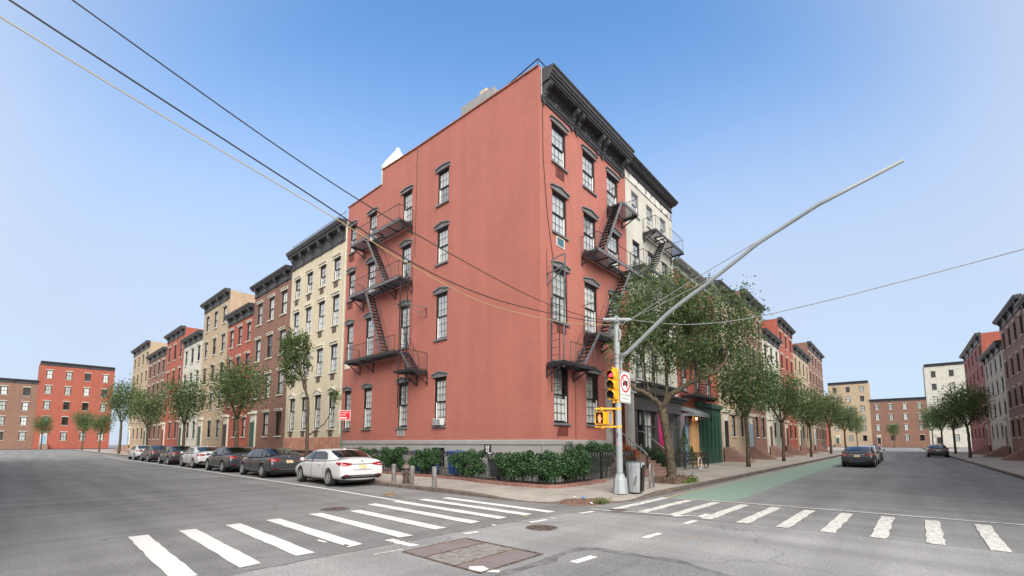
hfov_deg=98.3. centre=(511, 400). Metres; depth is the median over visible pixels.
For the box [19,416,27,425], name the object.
window
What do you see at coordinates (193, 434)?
window
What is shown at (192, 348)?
window
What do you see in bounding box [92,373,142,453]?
street tree
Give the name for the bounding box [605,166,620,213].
window
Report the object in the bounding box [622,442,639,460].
shrub
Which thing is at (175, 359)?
row house
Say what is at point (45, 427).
street tree
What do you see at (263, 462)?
parked car
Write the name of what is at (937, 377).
row house
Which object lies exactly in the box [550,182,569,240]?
window
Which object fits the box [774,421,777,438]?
window
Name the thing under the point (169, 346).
window
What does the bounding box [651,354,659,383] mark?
window
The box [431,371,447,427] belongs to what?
window
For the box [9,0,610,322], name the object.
overhead cable
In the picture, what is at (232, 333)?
window
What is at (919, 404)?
window
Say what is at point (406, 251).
window
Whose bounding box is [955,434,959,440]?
window
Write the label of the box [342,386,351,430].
window
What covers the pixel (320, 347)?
window
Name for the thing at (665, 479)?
tree bed
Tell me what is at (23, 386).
window
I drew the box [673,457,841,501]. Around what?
green bike lane
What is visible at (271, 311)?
window
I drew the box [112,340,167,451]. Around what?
row house
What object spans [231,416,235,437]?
window
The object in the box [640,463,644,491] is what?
side door
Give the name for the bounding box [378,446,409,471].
shrub
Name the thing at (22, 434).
window
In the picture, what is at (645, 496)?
kerb
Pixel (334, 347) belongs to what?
window
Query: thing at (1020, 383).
window
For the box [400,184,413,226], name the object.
window
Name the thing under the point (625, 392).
traffic sign
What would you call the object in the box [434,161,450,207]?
window
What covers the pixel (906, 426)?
window
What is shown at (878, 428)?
window
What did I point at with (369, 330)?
window
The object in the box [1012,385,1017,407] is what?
window
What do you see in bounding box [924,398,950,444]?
street tree
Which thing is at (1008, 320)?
row house
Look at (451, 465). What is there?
wheelie bin
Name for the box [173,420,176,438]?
window
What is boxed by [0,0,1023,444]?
sky
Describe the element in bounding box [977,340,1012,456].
row house
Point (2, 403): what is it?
window
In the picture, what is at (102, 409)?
window
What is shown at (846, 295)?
overhead cable
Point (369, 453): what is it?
shrub
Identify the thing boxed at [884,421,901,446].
street tree
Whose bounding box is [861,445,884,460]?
parked car
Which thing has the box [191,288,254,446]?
row house
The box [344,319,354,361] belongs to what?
window
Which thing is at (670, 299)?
guy wire
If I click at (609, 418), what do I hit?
pedestrian signal
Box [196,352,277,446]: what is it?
street tree
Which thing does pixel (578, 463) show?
shrub
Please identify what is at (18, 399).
row house
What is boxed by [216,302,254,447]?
row house
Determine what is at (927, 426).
street tree
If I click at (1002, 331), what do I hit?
window
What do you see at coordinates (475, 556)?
utility vault
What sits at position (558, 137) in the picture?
window
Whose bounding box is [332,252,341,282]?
window
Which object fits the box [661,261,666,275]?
window
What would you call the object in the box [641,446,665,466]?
shrub
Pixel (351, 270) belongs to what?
window
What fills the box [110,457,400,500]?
lane line
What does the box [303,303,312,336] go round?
window
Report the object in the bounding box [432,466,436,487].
bollard
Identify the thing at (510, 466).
shrub
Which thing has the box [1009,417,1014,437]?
window
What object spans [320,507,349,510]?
manhole cover
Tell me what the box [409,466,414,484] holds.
bollard
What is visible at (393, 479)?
bollard
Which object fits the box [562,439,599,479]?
shrub
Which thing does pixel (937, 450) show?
parked car
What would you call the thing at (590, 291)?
window
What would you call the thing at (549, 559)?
tar seam
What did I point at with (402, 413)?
window
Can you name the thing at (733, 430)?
window
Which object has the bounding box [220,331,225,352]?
window
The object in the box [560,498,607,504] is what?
tactile paving
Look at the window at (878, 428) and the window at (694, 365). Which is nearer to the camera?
the window at (694, 365)
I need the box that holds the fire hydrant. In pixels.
[401,462,409,483]
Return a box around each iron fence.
[294,449,314,456]
[367,449,498,480]
[499,451,634,484]
[674,451,708,469]
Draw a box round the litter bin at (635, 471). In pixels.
[626,461,644,492]
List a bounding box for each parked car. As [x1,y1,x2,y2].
[128,445,152,459]
[140,445,167,461]
[158,445,190,464]
[180,446,218,467]
[205,446,251,471]
[239,447,306,477]
[295,448,381,486]
[841,446,879,466]
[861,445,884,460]
[863,445,881,463]
[924,445,948,456]
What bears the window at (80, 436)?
in the row house at (64, 389)
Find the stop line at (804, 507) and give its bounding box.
[594,497,1023,524]
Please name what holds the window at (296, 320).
in the row building at (318, 259)
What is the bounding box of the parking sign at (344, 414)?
[339,409,350,448]
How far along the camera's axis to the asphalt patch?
6.02 m
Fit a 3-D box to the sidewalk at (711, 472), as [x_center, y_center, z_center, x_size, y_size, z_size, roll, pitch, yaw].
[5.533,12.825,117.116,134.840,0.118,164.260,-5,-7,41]
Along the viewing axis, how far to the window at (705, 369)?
34.39 m
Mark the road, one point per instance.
(66, 512)
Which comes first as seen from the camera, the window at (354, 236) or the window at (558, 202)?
the window at (558, 202)
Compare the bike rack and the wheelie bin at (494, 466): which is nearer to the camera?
the bike rack
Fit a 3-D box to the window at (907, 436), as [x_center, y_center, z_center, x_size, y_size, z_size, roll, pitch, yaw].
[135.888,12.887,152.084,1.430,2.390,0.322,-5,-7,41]
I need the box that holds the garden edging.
[382,471,606,488]
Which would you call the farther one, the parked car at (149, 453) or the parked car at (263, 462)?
the parked car at (149, 453)
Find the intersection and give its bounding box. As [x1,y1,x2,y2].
[228,511,1023,575]
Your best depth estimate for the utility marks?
17.12 m
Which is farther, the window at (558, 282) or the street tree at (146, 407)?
the street tree at (146, 407)
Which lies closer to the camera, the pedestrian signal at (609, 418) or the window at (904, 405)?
the pedestrian signal at (609, 418)
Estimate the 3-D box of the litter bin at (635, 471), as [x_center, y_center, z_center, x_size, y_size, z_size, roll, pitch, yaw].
[3.944,2.433,14.116,0.529,0.960,0.544,-3,-6,31]
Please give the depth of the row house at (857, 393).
162.22 m
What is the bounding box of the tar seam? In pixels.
[474,547,730,575]
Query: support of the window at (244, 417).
in the row house at (240, 320)
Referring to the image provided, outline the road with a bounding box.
[0,445,1023,575]
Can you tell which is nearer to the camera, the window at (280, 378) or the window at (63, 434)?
the window at (280, 378)
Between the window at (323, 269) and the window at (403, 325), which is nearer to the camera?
the window at (403, 325)
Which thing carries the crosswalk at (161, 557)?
on the road
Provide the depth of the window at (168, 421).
59.41 m
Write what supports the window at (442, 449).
in the apartment building at (518, 182)
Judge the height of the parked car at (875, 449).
1.480 m
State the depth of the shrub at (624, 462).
19.85 m
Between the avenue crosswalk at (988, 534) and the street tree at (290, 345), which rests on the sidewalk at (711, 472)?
the street tree at (290, 345)
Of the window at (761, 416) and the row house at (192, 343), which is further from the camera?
the row house at (192, 343)
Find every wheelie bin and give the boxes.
[446,451,462,475]
[491,456,505,478]
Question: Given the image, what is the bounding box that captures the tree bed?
[650,473,695,483]
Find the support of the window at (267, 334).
in the row house at (272, 298)
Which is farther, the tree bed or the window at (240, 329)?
the window at (240, 329)
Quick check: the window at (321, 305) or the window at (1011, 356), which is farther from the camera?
the window at (1011, 356)
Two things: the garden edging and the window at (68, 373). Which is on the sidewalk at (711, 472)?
the garden edging
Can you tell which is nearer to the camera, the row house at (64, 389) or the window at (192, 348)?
the window at (192, 348)
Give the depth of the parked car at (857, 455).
30.33 m
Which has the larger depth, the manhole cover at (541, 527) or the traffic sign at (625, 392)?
the traffic sign at (625, 392)
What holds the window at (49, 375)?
in the row house at (64, 389)
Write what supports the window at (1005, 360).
in the row house at (1008, 320)
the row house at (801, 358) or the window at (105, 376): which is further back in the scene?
the window at (105, 376)
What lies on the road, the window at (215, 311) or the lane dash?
the lane dash
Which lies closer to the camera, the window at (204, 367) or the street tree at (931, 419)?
the window at (204, 367)
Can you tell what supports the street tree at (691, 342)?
in the tree bed
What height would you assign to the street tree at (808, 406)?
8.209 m
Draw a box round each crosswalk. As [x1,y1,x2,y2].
[128,497,553,575]
[610,498,1011,551]
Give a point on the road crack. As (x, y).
(448, 533)
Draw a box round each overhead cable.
[0,16,599,324]
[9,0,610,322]
[72,0,603,319]
[635,249,1023,324]
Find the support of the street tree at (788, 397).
on the sidewalk at (711, 472)
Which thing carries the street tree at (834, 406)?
on the sidewalk at (711, 472)
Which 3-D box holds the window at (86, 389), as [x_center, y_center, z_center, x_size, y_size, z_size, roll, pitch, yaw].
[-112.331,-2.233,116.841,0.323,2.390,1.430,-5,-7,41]
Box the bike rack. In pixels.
[648,463,654,488]
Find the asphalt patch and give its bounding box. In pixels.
[499,550,721,575]
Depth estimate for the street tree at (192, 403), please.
40.04 m
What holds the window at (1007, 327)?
in the row house at (1008, 320)
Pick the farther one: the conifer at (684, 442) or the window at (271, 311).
the window at (271, 311)
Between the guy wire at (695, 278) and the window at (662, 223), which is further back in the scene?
the window at (662, 223)
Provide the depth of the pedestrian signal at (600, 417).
14.11 m
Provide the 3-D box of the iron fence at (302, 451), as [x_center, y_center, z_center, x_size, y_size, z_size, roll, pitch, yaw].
[-15.007,3.928,30.386,9.045,1.099,0.069,-5,-7,41]
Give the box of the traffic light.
[606,367,618,402]
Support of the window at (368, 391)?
in the apartment building at (518, 182)
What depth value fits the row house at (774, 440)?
50.87 m
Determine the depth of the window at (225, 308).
47.04 m
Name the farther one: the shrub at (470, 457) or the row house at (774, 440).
the row house at (774, 440)
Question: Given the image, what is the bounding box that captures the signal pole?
[602,159,903,493]
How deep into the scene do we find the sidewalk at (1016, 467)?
36.77 m
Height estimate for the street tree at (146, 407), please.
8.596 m
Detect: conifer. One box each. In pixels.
[676,425,693,467]
[688,446,697,466]
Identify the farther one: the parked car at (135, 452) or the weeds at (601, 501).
the parked car at (135, 452)
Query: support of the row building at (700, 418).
on the sidewalk at (711, 472)
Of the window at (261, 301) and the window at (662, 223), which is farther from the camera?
the window at (261, 301)
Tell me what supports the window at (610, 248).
in the apartment building at (518, 182)
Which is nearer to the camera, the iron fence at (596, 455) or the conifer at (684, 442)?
the iron fence at (596, 455)
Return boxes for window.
[0,385,8,394]
[0,400,6,409]
[0,415,5,424]
[18,431,26,440]
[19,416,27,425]
[21,401,29,410]
[23,386,30,395]
[43,400,50,409]
[44,384,52,393]
[46,369,52,378]
[59,431,67,440]
[64,386,71,394]
[66,371,73,379]
[79,432,85,440]
[83,387,90,395]
[100,403,106,411]
[102,374,109,382]
[167,346,170,363]
[168,421,170,438]
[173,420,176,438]
[184,349,188,366]
[190,346,194,364]
[191,420,195,438]
[196,343,200,361]
[201,366,206,385]
[203,340,207,359]
[205,314,209,333]
[206,419,210,437]
[211,336,216,355]
[213,309,217,329]
[214,418,219,437]
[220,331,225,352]
[221,303,227,324]
[228,328,233,349]
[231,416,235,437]
[235,354,240,374]
[236,323,242,345]
[239,415,245,437]
[244,350,249,365]
[245,319,251,342]
[253,336,260,363]
[255,300,262,326]
[261,410,268,436]
[264,370,270,397]
[265,331,272,359]
[267,293,274,321]
[273,408,281,436]
[275,367,283,395]
[278,326,285,355]
[279,286,287,316]
[287,393,295,431]
[292,308,299,335]
[293,275,301,300]
[299,391,308,430]
[302,350,309,378]
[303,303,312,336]
[305,268,313,295]
[312,389,321,430]
[314,344,323,376]
[316,297,325,331]
[318,260,326,288]
[326,387,336,429]
[328,340,338,373]
[330,290,340,326]
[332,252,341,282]
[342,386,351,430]
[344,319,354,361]
[346,267,356,302]
[348,219,357,255]
[361,383,372,429]
[363,312,374,356]
[365,257,376,293]
[366,207,377,240]
[395,377,408,428]
[397,299,410,349]
[398,239,412,277]
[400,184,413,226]
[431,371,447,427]
[432,286,448,341]
[433,220,449,266]
[433,448,443,466]
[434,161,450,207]
[550,114,569,173]
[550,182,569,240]
[551,260,570,326]
[552,359,571,425]
[581,143,597,196]
[582,206,598,256]
[583,276,600,333]
[586,368,601,426]
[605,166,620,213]
[607,224,621,268]
[608,289,623,345]
[631,191,640,220]
[632,239,640,271]
[635,348,643,380]
[646,205,654,231]
[648,251,653,275]
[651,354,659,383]
[660,218,667,243]
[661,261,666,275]
[682,361,688,391]
[694,365,699,394]
[705,369,711,396]
[731,412,737,437]
[740,414,745,437]
[755,414,759,437]
[756,319,760,342]
[761,416,765,437]
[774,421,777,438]
[875,414,879,420]
[875,424,880,430]
[888,403,892,409]
[902,403,907,409]
[903,413,907,419]
[904,424,908,430]
[905,434,909,440]
[917,402,921,408]
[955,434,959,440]
[1000,330,1005,351]
[1002,398,1006,414]
[1003,359,1008,380]
[1005,325,1010,347]
[1006,388,1011,408]
[1009,355,1014,376]
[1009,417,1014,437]
[1010,318,1016,342]
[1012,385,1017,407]
[1014,350,1020,373]
[1016,311,1023,336]
[1016,416,1020,437]
[1017,382,1023,405]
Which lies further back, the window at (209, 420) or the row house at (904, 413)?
the row house at (904, 413)
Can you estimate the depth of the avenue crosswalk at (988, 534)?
9.28 m
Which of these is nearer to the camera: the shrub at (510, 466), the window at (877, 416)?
the shrub at (510, 466)
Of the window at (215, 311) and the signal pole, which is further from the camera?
the window at (215, 311)
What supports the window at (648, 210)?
in the row building at (649, 230)
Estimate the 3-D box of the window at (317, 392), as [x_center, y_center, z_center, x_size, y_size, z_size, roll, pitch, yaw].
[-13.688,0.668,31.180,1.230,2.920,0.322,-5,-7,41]
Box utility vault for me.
[402,538,542,573]
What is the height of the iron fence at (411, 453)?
1.142 m
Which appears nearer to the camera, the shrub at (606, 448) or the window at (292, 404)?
the shrub at (606, 448)
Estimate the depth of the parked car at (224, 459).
25.62 m
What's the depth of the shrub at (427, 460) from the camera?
20.30 m
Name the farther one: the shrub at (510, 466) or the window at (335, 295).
the window at (335, 295)
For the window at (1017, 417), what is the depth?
43.24 m
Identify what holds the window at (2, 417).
in the row house at (18, 399)
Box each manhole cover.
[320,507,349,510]
[525,525,557,530]
[608,509,628,511]
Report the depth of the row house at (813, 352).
78.59 m
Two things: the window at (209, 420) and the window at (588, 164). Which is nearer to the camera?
the window at (588, 164)
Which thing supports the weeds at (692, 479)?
on the sidewalk at (711, 472)
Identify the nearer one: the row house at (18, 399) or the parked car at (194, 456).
the parked car at (194, 456)
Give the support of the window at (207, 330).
in the row house at (219, 305)
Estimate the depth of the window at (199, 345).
52.63 m
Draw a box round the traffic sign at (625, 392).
[619,370,630,403]
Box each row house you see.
[0,378,38,448]
[32,361,114,448]
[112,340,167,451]
[126,347,166,452]
[160,325,202,445]
[177,330,203,445]
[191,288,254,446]
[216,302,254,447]
[247,264,291,449]
[713,279,755,462]
[735,288,776,459]
[761,317,806,454]
[761,328,793,456]
[792,341,829,451]
[792,345,818,453]
[826,409,829,446]
[827,380,872,446]
[869,397,930,446]
[923,361,971,447]
[959,331,1000,454]
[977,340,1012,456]
[992,293,1023,460]
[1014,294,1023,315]
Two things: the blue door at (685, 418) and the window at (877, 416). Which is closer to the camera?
the blue door at (685, 418)
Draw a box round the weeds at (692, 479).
[684,477,699,483]
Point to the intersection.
(734, 549)
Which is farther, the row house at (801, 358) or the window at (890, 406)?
the window at (890, 406)
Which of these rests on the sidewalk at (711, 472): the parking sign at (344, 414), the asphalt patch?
the parking sign at (344, 414)
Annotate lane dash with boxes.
[317,511,709,562]
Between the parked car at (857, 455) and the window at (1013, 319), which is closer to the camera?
the parked car at (857, 455)
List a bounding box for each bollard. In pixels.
[391,464,395,482]
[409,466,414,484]
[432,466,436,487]
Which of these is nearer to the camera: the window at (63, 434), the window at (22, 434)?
the window at (22, 434)
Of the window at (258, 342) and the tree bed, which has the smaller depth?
the tree bed
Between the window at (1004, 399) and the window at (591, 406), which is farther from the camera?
the window at (1004, 399)
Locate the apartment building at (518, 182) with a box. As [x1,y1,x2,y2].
[339,58,666,481]
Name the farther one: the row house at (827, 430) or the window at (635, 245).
the row house at (827, 430)
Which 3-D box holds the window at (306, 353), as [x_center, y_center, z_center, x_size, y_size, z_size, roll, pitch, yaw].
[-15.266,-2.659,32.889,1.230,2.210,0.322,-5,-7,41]
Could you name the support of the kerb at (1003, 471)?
on the road
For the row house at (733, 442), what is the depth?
37.85 m
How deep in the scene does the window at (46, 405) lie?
111.29 m
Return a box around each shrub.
[346,446,377,458]
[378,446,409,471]
[407,447,441,473]
[446,448,486,477]
[492,450,535,482]
[524,449,568,484]
[553,447,590,483]
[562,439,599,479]
[591,441,615,475]
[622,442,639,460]
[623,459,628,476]
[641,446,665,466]
[658,452,676,466]
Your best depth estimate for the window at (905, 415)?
152.86 m
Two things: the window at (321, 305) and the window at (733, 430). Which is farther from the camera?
the window at (733, 430)
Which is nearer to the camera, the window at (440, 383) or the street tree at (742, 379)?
the window at (440, 383)
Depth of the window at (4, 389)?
106.11 m
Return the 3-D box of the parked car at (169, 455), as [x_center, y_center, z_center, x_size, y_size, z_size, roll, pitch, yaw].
[-26.718,4.346,35.394,4.922,1.480,2.211,-5,-7,41]
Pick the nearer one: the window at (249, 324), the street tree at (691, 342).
the street tree at (691, 342)
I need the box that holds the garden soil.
[468,477,590,484]
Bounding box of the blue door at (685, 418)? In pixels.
[680,417,688,465]
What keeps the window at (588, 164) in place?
in the apartment building at (518, 182)
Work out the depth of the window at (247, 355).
41.38 m
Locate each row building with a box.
[283,211,347,455]
[625,155,688,466]
[673,257,722,466]
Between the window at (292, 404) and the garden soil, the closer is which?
the garden soil
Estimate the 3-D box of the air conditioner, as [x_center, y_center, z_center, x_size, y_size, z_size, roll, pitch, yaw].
[-3.694,1.083,22.164,0.600,0.340,0.282,-5,-7,41]
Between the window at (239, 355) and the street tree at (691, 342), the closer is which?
the street tree at (691, 342)
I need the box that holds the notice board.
[484,444,490,469]
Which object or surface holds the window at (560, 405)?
in the apartment building at (518, 182)
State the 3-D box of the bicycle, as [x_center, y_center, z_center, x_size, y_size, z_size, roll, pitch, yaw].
[11.414,3.618,26.465,0.505,0.995,1.754,-5,-7,41]
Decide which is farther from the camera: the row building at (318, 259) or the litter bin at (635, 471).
the row building at (318, 259)
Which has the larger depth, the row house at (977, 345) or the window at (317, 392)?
the row house at (977, 345)
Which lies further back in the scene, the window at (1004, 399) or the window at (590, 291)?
the window at (1004, 399)
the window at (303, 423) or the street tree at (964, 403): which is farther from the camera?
the street tree at (964, 403)
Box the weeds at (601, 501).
[592,497,610,503]
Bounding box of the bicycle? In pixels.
[698,452,708,468]
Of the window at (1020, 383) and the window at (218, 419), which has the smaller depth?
the window at (1020, 383)
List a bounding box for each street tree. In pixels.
[28,413,54,449]
[67,407,96,449]
[84,408,116,451]
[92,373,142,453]
[123,382,169,444]
[151,367,215,445]
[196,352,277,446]
[274,325,343,460]
[602,257,772,477]
[703,344,785,466]
[753,363,813,460]
[783,381,831,456]
[811,386,852,453]
[828,400,862,447]
[846,413,866,445]
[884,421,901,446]
[916,405,938,444]
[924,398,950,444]
[928,394,970,453]
[937,379,999,457]
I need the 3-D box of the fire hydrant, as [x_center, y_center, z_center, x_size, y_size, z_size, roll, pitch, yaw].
[-4.115,2.803,17.090,0.391,0.810,0.417,3,-6,-28]
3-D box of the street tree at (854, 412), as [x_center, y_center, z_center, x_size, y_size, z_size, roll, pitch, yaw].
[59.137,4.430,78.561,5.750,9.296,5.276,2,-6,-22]
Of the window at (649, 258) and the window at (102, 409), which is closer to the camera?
the window at (649, 258)
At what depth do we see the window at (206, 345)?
50.75 m
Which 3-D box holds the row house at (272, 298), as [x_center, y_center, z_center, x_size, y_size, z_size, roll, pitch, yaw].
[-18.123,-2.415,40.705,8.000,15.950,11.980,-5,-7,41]
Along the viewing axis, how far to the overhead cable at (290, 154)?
6.82 m
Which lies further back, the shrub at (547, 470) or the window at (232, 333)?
the window at (232, 333)
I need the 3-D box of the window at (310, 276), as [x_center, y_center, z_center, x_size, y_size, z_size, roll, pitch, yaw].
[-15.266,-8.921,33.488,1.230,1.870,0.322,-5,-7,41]
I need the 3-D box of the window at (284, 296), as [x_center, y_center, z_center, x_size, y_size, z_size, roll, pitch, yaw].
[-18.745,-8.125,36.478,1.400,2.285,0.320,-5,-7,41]
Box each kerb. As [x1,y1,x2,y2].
[71,449,841,503]
[922,448,1023,479]
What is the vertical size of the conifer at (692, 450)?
1.394 m
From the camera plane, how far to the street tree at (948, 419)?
61.25 m
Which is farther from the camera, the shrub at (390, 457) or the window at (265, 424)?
the window at (265, 424)
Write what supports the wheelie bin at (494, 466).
on the sidewalk at (711, 472)
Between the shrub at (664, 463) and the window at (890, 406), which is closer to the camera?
the shrub at (664, 463)
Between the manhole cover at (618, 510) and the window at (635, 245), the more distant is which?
the window at (635, 245)
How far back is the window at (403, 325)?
25.06 m
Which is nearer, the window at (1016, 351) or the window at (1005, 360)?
the window at (1016, 351)
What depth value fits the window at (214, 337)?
48.68 m
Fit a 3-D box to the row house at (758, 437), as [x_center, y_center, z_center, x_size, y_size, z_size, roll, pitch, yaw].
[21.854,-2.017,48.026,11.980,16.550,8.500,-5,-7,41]
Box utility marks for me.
[389,457,837,537]
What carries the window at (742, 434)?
in the row house at (733, 442)
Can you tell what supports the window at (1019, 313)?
in the row house at (1008, 320)
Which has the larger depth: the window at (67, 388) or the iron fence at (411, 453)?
the window at (67, 388)
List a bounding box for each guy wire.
[631,276,712,318]
[632,240,758,317]
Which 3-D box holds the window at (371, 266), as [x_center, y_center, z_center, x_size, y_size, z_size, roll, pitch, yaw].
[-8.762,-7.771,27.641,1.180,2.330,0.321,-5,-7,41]
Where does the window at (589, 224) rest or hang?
in the apartment building at (518, 182)
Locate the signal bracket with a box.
[595,407,621,427]
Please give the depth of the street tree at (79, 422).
92.52 m
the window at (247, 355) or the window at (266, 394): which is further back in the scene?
the window at (247, 355)
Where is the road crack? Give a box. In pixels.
[226,511,750,575]
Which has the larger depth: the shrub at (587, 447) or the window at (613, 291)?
the window at (613, 291)
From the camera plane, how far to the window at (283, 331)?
36.43 m
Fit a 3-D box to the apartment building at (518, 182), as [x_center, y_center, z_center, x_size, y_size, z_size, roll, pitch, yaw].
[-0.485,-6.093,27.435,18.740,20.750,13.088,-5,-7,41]
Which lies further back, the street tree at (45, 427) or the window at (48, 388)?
the window at (48, 388)
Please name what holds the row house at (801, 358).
on the sidewalk at (711, 472)
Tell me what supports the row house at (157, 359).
on the sidewalk at (711, 472)
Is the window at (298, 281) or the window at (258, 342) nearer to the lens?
the window at (298, 281)
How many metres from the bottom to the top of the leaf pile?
0.156 m
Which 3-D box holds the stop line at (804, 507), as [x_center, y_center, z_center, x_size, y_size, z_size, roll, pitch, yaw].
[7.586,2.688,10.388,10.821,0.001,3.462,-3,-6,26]
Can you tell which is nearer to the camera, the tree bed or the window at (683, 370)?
the tree bed
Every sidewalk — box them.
[72,447,844,501]
[926,448,1023,475]
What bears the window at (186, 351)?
in the row house at (192, 343)
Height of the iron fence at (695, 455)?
1.015 m
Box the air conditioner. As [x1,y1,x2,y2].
[432,418,443,424]
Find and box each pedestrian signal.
[595,411,605,424]
[606,411,612,424]
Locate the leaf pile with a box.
[383,491,395,495]
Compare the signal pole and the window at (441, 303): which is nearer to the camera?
the signal pole
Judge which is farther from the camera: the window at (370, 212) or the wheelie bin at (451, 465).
the window at (370, 212)
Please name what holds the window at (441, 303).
in the apartment building at (518, 182)
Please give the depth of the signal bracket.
14.17 m
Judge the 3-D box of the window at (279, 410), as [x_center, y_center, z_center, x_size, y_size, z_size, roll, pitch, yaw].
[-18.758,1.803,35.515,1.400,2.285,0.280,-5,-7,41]
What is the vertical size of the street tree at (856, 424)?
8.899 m
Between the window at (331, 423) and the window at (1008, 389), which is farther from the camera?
the window at (1008, 389)
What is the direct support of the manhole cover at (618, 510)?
on the road
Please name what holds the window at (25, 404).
in the row house at (18, 399)
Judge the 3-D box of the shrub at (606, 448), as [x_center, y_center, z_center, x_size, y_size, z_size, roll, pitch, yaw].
[3.993,2.622,19.592,1.294,1.597,1.549,-5,-7,41]
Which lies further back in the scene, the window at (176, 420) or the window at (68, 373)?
the window at (68, 373)
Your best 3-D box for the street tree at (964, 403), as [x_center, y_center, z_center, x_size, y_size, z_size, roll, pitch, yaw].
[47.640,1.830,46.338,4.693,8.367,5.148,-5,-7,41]
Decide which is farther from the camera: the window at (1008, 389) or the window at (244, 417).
the window at (1008, 389)
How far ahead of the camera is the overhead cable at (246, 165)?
6.31 m
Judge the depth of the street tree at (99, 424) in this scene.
75.55 m
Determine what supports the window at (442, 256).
in the apartment building at (518, 182)
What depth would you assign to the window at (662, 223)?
29.44 m
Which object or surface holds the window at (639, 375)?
in the row building at (649, 230)
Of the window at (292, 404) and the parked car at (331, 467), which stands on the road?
the parked car at (331, 467)
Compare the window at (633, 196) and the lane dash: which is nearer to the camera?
the lane dash
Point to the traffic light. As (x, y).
(612, 383)
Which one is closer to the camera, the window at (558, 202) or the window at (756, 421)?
the window at (558, 202)
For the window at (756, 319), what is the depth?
48.30 m

